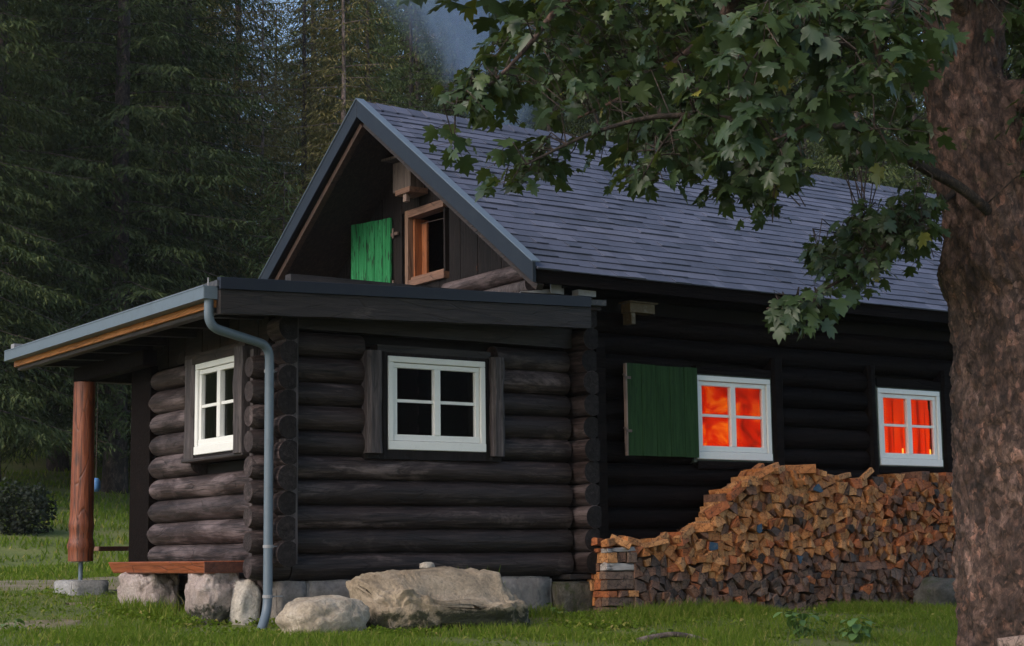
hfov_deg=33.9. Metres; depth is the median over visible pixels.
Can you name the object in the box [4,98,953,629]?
log cabin
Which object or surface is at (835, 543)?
firewood piece
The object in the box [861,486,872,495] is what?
firewood piece
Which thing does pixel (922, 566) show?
firewood piece
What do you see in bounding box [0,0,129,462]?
spruce tree
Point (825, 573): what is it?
firewood piece
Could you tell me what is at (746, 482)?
firewood piece
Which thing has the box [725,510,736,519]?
firewood piece
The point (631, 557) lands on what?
firewood piece
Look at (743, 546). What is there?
firewood piece
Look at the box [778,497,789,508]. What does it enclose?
firewood piece
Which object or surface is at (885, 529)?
firewood piece
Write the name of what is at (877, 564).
firewood piece
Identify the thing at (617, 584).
firewood piece
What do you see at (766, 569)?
firewood piece
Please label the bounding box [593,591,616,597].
firewood piece
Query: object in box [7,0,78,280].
spruce tree
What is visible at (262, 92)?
spruce tree
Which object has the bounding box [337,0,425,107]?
spruce tree
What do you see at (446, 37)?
spruce tree
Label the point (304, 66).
spruce tree
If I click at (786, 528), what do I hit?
firewood piece
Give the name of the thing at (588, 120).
spruce tree
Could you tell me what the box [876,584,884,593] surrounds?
firewood piece
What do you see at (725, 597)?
firewood piece
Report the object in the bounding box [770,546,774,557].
firewood piece
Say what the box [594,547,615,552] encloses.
firewood piece
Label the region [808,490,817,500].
firewood piece
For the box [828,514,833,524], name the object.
firewood piece
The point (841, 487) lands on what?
firewood piece
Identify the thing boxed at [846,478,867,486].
firewood piece
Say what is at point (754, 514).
firewood piece
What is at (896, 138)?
spruce tree
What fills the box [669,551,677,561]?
firewood piece
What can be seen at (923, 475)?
firewood piece
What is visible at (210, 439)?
window
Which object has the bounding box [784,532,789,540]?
firewood piece
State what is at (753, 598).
firewood piece
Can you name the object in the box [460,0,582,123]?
spruce tree
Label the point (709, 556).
firewood piece
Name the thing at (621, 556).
firewood piece
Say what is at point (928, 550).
firewood piece
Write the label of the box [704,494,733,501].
firewood piece
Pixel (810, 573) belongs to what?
firewood piece
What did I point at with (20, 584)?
path
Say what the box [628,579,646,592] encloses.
firewood piece
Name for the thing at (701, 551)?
firewood piece
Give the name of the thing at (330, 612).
boulder
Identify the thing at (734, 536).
firewood piece
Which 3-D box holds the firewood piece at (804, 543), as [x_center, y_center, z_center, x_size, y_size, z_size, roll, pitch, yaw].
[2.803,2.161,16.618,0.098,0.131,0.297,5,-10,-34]
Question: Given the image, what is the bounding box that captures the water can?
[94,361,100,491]
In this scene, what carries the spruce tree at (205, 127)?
on the ground at (42, 535)
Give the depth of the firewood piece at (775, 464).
16.55 m
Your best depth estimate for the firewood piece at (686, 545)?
15.64 m
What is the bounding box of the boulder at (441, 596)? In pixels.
[346,566,529,631]
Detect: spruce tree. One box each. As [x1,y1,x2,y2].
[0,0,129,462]
[0,0,177,481]
[0,0,220,471]
[0,0,280,493]
[6,4,88,343]
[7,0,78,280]
[9,3,116,153]
[25,0,112,243]
[36,0,303,463]
[44,2,231,287]
[45,6,134,388]
[73,0,268,296]
[74,0,257,426]
[130,0,299,299]
[151,0,313,283]
[210,0,308,278]
[215,14,320,277]
[228,0,349,276]
[237,172,309,278]
[243,0,375,262]
[264,0,376,201]
[266,0,445,181]
[270,0,397,242]
[284,0,404,197]
[291,0,420,179]
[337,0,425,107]
[354,0,469,109]
[355,0,468,114]
[361,0,453,114]
[385,0,511,123]
[394,0,488,113]
[405,0,510,124]
[436,0,527,123]
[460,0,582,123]
[467,0,546,130]
[494,0,544,129]
[495,10,615,137]
[501,0,603,135]
[558,1,640,141]
[582,0,687,150]
[592,0,666,148]
[612,1,714,144]
[668,76,796,161]
[709,65,826,172]
[771,56,900,182]
[773,65,853,180]
[774,70,867,177]
[799,59,922,189]
[823,57,909,186]
[854,34,928,191]
[859,0,1012,189]
[862,0,934,192]
[881,2,931,191]
[923,115,935,193]
[930,8,1023,186]
[1003,28,1021,79]
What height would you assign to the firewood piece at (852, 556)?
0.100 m
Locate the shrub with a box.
[0,476,57,535]
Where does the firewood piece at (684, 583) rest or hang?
on the firewood piece at (681, 594)
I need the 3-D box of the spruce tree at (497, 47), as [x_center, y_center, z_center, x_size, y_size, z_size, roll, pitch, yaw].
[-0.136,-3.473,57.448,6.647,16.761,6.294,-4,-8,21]
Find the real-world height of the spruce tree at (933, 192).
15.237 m
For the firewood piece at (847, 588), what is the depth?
16.68 m
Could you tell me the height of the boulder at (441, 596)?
0.565 m
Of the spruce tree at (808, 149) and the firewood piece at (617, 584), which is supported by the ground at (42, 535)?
the spruce tree at (808, 149)
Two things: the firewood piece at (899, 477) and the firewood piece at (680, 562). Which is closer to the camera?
the firewood piece at (680, 562)
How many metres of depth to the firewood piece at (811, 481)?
16.60 m
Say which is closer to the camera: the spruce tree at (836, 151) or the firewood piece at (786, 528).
the firewood piece at (786, 528)
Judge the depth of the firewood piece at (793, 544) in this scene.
16.36 m
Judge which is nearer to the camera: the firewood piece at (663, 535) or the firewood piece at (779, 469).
the firewood piece at (663, 535)
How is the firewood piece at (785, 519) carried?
on the firewood piece at (786, 528)
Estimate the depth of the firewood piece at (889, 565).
17.13 m
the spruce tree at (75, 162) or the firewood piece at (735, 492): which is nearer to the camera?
the firewood piece at (735, 492)
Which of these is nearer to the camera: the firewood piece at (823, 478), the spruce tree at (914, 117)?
the firewood piece at (823, 478)
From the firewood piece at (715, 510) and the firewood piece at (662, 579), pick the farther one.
the firewood piece at (715, 510)
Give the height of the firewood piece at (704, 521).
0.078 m
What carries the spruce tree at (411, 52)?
on the ground at (42, 535)
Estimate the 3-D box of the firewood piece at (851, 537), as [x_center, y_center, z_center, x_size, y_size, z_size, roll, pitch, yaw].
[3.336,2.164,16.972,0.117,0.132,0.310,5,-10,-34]
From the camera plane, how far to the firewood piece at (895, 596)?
17.11 m
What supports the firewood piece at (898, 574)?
on the firewood at (901, 511)
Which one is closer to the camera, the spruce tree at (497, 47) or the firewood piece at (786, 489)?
the firewood piece at (786, 489)
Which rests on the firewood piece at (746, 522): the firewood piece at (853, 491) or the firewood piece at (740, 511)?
the firewood piece at (740, 511)
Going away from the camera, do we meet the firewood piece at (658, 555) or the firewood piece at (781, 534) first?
the firewood piece at (658, 555)
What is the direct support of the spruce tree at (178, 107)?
on the ground at (42, 535)
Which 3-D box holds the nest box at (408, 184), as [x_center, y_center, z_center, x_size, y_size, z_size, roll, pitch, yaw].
[-1.155,-1.552,18.271,0.270,0.548,0.592,5,-10,-34]
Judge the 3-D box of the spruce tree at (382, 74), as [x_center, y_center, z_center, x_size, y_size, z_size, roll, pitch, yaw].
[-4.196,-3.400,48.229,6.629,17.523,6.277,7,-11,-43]
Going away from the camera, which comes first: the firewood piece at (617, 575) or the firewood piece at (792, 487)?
the firewood piece at (617, 575)
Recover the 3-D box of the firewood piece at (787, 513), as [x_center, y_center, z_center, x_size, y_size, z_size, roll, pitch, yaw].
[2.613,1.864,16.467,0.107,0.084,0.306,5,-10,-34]
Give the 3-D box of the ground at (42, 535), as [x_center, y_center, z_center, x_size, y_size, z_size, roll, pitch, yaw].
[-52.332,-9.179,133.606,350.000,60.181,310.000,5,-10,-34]
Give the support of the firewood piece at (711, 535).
on the firewood piece at (711, 546)
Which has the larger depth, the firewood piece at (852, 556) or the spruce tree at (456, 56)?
the spruce tree at (456, 56)
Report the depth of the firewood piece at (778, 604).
16.14 m
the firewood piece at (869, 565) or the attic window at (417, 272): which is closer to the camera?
the firewood piece at (869, 565)
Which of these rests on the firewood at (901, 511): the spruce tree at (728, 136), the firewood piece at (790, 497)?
the firewood piece at (790, 497)
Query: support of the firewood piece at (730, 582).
on the firewood piece at (736, 592)
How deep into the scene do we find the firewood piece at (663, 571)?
15.46 m
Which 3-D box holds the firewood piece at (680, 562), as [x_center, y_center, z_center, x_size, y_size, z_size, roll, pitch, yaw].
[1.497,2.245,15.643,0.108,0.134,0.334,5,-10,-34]
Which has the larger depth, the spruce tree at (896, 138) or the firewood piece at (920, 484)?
the spruce tree at (896, 138)
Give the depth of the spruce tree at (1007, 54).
58.42 m
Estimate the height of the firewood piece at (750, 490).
0.128 m
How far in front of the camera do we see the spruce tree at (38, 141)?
58.59 m
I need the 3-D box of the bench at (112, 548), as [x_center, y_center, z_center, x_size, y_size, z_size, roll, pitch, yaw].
[-3.491,2.536,17.410,1.747,0.450,0.270,5,-10,-34]
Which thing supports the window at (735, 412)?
in the log cabin
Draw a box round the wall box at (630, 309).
[618,300,657,325]
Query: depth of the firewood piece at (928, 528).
17.52 m
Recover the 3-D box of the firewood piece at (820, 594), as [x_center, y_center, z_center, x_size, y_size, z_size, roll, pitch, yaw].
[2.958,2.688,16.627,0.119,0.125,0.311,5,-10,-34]
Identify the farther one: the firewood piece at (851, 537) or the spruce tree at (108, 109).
the spruce tree at (108, 109)
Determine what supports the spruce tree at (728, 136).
on the ground at (42, 535)
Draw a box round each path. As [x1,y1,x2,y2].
[0,576,119,590]
[0,619,80,629]
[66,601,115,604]
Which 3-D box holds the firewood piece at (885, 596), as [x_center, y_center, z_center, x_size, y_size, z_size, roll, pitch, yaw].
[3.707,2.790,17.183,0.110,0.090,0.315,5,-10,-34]
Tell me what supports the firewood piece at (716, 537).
on the firewood piece at (721, 544)
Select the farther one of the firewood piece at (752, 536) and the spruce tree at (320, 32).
the spruce tree at (320, 32)
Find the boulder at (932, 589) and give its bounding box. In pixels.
[913,576,956,607]
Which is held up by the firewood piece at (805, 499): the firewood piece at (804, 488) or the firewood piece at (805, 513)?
the firewood piece at (804, 488)
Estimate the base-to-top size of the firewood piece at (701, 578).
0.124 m
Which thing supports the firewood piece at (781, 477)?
on the firewood piece at (786, 483)
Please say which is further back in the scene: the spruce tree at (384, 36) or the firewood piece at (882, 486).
the spruce tree at (384, 36)
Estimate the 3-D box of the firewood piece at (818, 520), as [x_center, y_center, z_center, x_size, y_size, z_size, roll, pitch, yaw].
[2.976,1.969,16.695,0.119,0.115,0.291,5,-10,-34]
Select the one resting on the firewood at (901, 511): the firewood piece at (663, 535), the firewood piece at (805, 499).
the firewood piece at (805, 499)
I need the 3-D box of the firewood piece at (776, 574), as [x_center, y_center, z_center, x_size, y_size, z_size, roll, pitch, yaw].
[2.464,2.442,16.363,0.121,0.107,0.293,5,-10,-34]
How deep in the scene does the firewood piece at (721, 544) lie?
15.83 m
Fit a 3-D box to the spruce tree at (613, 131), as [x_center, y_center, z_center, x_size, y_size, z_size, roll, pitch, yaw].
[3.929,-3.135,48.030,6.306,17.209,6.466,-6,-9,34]
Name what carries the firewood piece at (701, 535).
on the firewood piece at (703, 541)
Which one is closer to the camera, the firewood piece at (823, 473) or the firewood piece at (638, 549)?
the firewood piece at (638, 549)
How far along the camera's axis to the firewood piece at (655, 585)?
15.34 m
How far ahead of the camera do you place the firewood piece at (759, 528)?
16.14 m
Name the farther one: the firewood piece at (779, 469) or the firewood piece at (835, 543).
the firewood piece at (835, 543)
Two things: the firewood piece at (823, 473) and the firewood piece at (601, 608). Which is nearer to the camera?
the firewood piece at (601, 608)
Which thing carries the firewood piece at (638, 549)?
on the firewood piece at (631, 557)
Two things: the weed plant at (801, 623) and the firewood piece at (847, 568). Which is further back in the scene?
the firewood piece at (847, 568)
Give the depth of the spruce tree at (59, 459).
41.12 m
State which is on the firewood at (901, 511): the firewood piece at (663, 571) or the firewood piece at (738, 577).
the firewood piece at (738, 577)
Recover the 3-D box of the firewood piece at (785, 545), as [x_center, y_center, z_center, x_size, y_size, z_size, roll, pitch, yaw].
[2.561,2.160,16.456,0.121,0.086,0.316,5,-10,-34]
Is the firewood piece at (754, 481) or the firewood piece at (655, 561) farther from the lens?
the firewood piece at (754, 481)
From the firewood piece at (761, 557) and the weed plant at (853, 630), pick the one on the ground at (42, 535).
the weed plant at (853, 630)
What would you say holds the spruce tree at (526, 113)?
on the ground at (42, 535)
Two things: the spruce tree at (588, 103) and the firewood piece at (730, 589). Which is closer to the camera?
the firewood piece at (730, 589)
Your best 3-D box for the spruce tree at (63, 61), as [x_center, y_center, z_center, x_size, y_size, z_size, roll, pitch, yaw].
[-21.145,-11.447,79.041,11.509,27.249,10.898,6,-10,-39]
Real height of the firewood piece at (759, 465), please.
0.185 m
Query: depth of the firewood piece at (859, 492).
16.96 m
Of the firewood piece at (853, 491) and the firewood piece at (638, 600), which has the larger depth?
the firewood piece at (853, 491)
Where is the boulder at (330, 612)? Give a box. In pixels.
[275,595,369,635]
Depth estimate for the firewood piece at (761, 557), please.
16.14 m
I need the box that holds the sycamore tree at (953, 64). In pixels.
[395,0,1023,645]
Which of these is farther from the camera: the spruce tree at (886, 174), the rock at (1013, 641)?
the spruce tree at (886, 174)
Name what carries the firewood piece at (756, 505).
on the firewood piece at (762, 514)
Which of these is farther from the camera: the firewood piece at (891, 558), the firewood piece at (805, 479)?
the firewood piece at (891, 558)
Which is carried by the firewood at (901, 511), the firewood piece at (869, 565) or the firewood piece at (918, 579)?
the firewood piece at (869, 565)
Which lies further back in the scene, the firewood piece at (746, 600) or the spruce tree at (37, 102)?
the spruce tree at (37, 102)
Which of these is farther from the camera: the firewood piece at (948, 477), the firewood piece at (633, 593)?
the firewood piece at (948, 477)
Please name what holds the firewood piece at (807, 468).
on the firewood piece at (793, 474)
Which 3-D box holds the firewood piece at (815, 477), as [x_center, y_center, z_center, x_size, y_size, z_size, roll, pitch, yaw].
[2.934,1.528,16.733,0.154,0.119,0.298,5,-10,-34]
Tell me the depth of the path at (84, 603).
15.15 m
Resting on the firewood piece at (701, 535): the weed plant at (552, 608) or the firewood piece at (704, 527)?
the firewood piece at (704, 527)
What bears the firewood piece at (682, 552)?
on the firewood at (901, 511)
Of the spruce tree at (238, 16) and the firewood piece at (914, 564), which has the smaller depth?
the firewood piece at (914, 564)
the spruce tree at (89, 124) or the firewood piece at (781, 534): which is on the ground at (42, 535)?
the spruce tree at (89, 124)
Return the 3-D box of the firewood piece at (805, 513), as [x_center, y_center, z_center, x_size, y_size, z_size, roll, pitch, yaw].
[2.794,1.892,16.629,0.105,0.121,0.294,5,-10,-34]
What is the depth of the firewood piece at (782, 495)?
16.33 m
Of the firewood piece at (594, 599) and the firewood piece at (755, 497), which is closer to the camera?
the firewood piece at (594, 599)
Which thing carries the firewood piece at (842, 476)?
on the firewood piece
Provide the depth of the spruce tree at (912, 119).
78.00 m
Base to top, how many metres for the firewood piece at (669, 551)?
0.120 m
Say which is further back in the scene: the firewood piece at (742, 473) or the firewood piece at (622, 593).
the firewood piece at (742, 473)
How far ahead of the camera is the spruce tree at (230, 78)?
59.64 m
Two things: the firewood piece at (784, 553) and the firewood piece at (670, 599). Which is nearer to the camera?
the firewood piece at (670, 599)
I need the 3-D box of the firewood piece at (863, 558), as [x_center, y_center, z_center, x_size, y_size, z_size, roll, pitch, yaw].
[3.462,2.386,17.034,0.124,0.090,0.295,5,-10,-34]
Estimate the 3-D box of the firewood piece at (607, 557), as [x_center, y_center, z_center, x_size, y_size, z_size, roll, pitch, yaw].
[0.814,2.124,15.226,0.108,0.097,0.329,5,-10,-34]
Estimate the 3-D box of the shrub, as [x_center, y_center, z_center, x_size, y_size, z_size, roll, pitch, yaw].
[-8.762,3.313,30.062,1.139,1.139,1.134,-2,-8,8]
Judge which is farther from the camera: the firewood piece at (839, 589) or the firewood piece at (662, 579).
the firewood piece at (839, 589)
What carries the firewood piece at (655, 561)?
on the firewood piece at (652, 571)
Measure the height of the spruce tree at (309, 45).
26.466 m
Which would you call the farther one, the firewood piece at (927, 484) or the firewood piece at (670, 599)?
the firewood piece at (927, 484)
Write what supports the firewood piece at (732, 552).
on the firewood at (901, 511)
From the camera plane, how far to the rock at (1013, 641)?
8.12 m
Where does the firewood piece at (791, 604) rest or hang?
on the ground at (42, 535)
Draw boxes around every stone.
[228,578,260,624]
[419,562,434,568]
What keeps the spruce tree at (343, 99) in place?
on the ground at (42, 535)
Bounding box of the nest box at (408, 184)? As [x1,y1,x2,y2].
[381,156,427,202]
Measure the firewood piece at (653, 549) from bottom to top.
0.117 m
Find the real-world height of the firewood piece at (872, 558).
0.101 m
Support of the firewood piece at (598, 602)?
on the firewood piece at (601, 608)
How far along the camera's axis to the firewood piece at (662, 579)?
15.44 m
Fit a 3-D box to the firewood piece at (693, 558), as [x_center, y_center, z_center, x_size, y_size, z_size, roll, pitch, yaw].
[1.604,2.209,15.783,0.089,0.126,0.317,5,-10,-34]
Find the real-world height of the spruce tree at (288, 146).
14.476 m
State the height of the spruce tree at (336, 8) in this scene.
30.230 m
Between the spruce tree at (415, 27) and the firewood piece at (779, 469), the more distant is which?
the spruce tree at (415, 27)
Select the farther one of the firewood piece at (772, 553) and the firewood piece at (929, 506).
the firewood piece at (929, 506)
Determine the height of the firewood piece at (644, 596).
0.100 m
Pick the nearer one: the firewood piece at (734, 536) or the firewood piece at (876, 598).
the firewood piece at (734, 536)
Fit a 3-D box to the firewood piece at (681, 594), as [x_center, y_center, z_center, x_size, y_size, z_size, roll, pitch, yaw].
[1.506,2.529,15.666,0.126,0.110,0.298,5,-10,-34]
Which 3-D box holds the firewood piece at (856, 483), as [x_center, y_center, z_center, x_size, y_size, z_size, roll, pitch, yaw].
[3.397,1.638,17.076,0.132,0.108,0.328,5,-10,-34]
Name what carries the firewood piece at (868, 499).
on the firewood at (901, 511)
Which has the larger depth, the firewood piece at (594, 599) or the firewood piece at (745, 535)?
the firewood piece at (745, 535)
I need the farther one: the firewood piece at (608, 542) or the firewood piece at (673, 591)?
the firewood piece at (673, 591)
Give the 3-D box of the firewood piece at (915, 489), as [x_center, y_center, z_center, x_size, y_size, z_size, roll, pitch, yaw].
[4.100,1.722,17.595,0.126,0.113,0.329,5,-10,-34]
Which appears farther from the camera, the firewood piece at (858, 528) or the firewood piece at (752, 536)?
the firewood piece at (858, 528)
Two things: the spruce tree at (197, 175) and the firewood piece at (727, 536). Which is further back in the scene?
the spruce tree at (197, 175)
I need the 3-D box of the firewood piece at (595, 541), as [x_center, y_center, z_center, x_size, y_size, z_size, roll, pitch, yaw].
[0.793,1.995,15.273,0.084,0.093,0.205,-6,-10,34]
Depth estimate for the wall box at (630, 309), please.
15.85 m
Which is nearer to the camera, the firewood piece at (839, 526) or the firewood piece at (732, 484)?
the firewood piece at (732, 484)
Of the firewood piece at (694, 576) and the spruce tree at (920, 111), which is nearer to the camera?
the firewood piece at (694, 576)
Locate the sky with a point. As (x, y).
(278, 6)
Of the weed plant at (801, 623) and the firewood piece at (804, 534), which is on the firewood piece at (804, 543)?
the firewood piece at (804, 534)
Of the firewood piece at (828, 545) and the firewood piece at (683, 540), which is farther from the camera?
the firewood piece at (828, 545)
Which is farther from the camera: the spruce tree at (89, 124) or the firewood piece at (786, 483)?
the spruce tree at (89, 124)
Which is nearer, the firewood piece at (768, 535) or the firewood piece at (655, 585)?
the firewood piece at (655, 585)
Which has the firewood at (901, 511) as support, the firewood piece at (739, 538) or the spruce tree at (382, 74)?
the firewood piece at (739, 538)
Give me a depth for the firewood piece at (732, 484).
16.16 m
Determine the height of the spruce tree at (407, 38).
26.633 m
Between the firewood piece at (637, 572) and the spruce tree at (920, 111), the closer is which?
the firewood piece at (637, 572)
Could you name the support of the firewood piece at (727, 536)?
on the firewood at (901, 511)
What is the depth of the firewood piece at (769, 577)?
16.16 m
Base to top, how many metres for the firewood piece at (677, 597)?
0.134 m
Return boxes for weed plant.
[0,618,29,630]
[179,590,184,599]
[546,602,566,613]
[773,611,827,637]
[828,617,877,641]
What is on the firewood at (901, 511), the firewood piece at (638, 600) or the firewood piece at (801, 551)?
the firewood piece at (801, 551)
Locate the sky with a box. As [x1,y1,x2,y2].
[11,0,1008,202]
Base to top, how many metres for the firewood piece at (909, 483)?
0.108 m
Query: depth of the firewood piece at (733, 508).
15.99 m
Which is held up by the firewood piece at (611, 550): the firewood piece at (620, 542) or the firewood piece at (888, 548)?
the firewood piece at (620, 542)
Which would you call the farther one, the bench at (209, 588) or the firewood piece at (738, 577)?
the firewood piece at (738, 577)
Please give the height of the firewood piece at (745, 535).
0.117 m
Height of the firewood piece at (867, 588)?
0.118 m
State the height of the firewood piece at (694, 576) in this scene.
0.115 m
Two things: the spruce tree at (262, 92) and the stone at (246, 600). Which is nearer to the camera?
the stone at (246, 600)
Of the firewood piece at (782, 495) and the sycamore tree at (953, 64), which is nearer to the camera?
the sycamore tree at (953, 64)
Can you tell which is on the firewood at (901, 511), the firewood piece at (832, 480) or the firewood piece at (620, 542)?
the firewood piece at (832, 480)
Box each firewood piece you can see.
[586,579,597,590]
[591,537,604,546]
[592,597,598,605]
[592,607,616,614]
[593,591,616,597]
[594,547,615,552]
[594,571,613,579]
[594,579,620,590]
[595,597,609,606]
[596,563,601,570]
[597,552,617,562]
[599,571,633,579]
[600,562,633,570]
[601,538,615,546]
[601,547,635,552]
[601,579,634,590]
[602,597,633,606]
[610,534,631,549]
[615,552,625,562]
[617,591,627,596]
[619,552,636,562]
[621,590,638,596]
[622,536,641,546]
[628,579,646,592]
[629,547,642,554]
[633,557,643,566]
[633,564,643,577]
[633,597,644,608]
[637,590,649,600]
[638,539,668,548]
[640,555,659,566]
[641,538,669,551]
[642,540,656,552]
[643,569,649,580]
[645,567,655,575]
[646,587,656,600]
[647,580,659,589]
[650,551,664,561]
[653,532,668,540]
[655,565,660,577]
[659,576,665,584]
[660,532,688,545]
[660,566,666,575]
[663,593,674,605]
[664,545,676,557]
[666,587,677,597]
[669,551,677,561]
[669,581,680,591]
[672,525,694,542]
[673,557,686,571]
[674,595,683,606]
[675,543,689,549]
[675,547,692,555]
[677,529,708,539]
[677,589,686,599]
[680,579,690,588]
[681,573,689,578]
[681,585,700,597]
[688,523,713,533]
[688,551,696,564]
[690,570,698,581]
[692,520,709,526]
[693,572,705,584]
[695,516,725,527]
[696,539,705,546]
[696,548,706,555]
[698,502,714,517]
[700,506,727,518]
[702,551,712,562]
[702,563,710,572]
[703,500,729,518]
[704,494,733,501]
[705,541,717,550]
[706,527,716,540]
[706,585,718,596]
[707,595,722,603]
[708,540,724,550]
[709,488,736,501]
[712,531,719,540]
[712,556,724,564]
[715,481,737,493]
[719,594,732,603]
[720,524,728,534]
[720,532,731,540]
[723,578,736,589]
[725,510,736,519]
[725,564,734,573]
[725,584,732,595]
[726,481,746,500]
[727,482,756,495]
[728,502,737,514]
[728,530,736,542]
[728,546,735,555]
[731,476,758,486]
[732,572,743,582]
[732,589,740,596]
[734,471,746,481]
[735,492,746,502]
[735,533,743,542]
[735,564,740,572]
[737,505,742,516]
[738,540,749,551]
[739,518,750,527]
[739,520,747,532]
[741,474,751,487]
[741,589,747,597]
[742,531,747,539]
[742,597,750,604]
[743,560,762,571]
[744,468,771,479]
[746,463,764,475]
[746,542,754,551]
[747,532,757,540]
[747,594,756,605]
[749,523,761,533]
[750,465,774,479]
[750,508,757,518]
[750,553,765,563]
[751,500,762,512]
[752,493,758,500]
[758,478,762,485]
[758,510,767,519]
[759,500,765,509]
[760,485,775,492]
[760,547,769,555]
[761,531,773,542]
[761,563,772,573]
[762,571,773,581]
[765,462,779,467]
[768,584,781,595]
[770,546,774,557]
[771,599,782,608]
[772,465,785,473]
[773,530,784,540]
[773,545,780,557]
[773,570,778,577]
[777,471,785,483]
[777,491,786,502]
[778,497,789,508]
[779,541,787,547]
[779,549,789,559]
[779,597,785,605]
[780,479,789,486]
[780,516,787,524]
[780,541,797,548]
[781,485,789,495]
[782,509,793,516]
[783,524,788,531]
[783,563,797,572]
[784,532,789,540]
[785,464,815,473]
[785,471,789,479]
[787,494,793,504]
[787,601,795,609]
[789,470,798,480]
[789,554,802,563]
[790,485,794,494]
[793,488,801,495]
[795,546,804,555]
[795,601,805,609]
[799,593,817,602]
[800,485,808,492]
[800,493,808,504]
[800,529,812,539]
[801,537,807,547]
[802,474,809,484]
[802,509,807,519]
[804,502,816,514]
[806,557,811,566]
[806,597,811,607]
[807,474,813,487]
[808,470,822,481]
[808,483,822,492]
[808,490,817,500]
[808,569,813,577]
[813,515,823,525]
[814,585,831,596]
[815,589,826,600]
[816,469,830,481]
[821,471,826,476]
[821,569,831,577]
[822,479,827,487]
[822,507,833,517]
[822,539,833,551]
[824,498,834,509]
[826,478,834,485]
[826,524,835,533]
[827,474,842,481]
[828,483,837,493]
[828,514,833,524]
[828,548,838,557]
[832,540,838,547]
[832,585,842,594]
[834,472,850,480]
[834,522,845,529]
[835,482,847,494]
[836,539,846,549]
[840,562,850,574]
[842,583,851,593]
[843,478,862,488]
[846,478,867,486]
[848,531,855,541]
[848,552,855,561]
[849,486,856,494]
[849,489,861,496]
[855,520,861,532]
[858,477,883,486]
[859,467,873,480]
[859,555,867,561]
[859,584,872,594]
[859,590,868,601]
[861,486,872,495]
[863,561,874,569]
[864,495,872,504]
[868,554,876,561]
[869,594,878,601]
[871,560,883,569]
[876,525,891,531]
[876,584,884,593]
[877,474,904,482]
[878,481,886,492]
[880,560,887,568]
[883,486,891,496]
[883,544,891,554]
[883,554,895,564]
[883,592,887,600]
[885,561,893,568]
[885,592,900,603]
[889,567,896,579]
[893,568,901,580]
[901,471,929,480]
[902,479,915,488]
[908,478,924,490]
[908,559,918,570]
[911,482,918,491]
[912,575,922,587]
[915,523,925,533]
[917,562,925,571]
[918,532,922,538]
[922,480,930,487]
[922,545,932,555]
[924,525,932,532]
[925,502,933,511]
[931,523,947,531]
[938,472,952,483]
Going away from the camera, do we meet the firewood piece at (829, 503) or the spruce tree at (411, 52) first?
the firewood piece at (829, 503)
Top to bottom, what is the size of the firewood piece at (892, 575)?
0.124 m
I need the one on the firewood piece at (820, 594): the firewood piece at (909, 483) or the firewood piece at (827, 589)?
the firewood piece at (827, 589)
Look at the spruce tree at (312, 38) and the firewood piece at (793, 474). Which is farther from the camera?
the spruce tree at (312, 38)
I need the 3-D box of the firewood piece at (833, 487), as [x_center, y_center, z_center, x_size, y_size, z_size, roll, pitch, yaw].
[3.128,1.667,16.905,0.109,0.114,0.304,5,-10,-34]
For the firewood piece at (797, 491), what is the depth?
16.52 m
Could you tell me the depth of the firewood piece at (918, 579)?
17.27 m
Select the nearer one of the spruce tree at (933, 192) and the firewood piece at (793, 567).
the firewood piece at (793, 567)
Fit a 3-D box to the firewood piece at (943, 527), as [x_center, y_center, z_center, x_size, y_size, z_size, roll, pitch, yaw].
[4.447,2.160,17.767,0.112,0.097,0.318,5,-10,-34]
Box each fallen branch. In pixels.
[636,632,709,643]
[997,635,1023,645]
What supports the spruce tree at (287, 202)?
on the ground at (42, 535)
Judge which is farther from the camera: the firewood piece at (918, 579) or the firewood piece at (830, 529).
the firewood piece at (918, 579)
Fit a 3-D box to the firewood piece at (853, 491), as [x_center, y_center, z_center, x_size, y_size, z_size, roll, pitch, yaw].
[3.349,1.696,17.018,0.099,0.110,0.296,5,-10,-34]
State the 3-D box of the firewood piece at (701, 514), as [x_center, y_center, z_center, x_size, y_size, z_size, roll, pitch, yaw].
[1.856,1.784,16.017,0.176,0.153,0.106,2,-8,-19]
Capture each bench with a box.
[94,546,128,550]
[108,561,243,624]
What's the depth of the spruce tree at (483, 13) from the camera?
61.78 m
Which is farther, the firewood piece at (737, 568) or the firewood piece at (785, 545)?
the firewood piece at (785, 545)
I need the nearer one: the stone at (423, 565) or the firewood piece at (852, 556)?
the stone at (423, 565)
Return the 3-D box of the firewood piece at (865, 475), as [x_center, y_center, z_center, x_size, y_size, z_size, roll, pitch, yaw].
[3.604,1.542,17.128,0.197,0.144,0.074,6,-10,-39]
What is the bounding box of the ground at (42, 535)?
[0,377,957,645]
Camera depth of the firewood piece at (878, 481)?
17.20 m
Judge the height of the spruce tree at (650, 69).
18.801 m
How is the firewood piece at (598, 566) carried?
on the firewood piece at (596, 575)
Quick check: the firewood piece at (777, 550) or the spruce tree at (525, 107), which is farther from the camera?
the spruce tree at (525, 107)
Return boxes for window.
[194,355,233,457]
[385,352,487,455]
[405,200,448,284]
[690,374,773,463]
[875,385,943,467]
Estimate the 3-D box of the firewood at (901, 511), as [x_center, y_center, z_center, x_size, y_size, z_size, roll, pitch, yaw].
[3.203,2.185,16.880,5.226,1.389,0.412,5,-10,-34]
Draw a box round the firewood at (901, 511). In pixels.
[634,470,955,609]
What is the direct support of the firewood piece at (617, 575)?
on the firewood piece at (617, 584)
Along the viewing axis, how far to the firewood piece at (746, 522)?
16.03 m

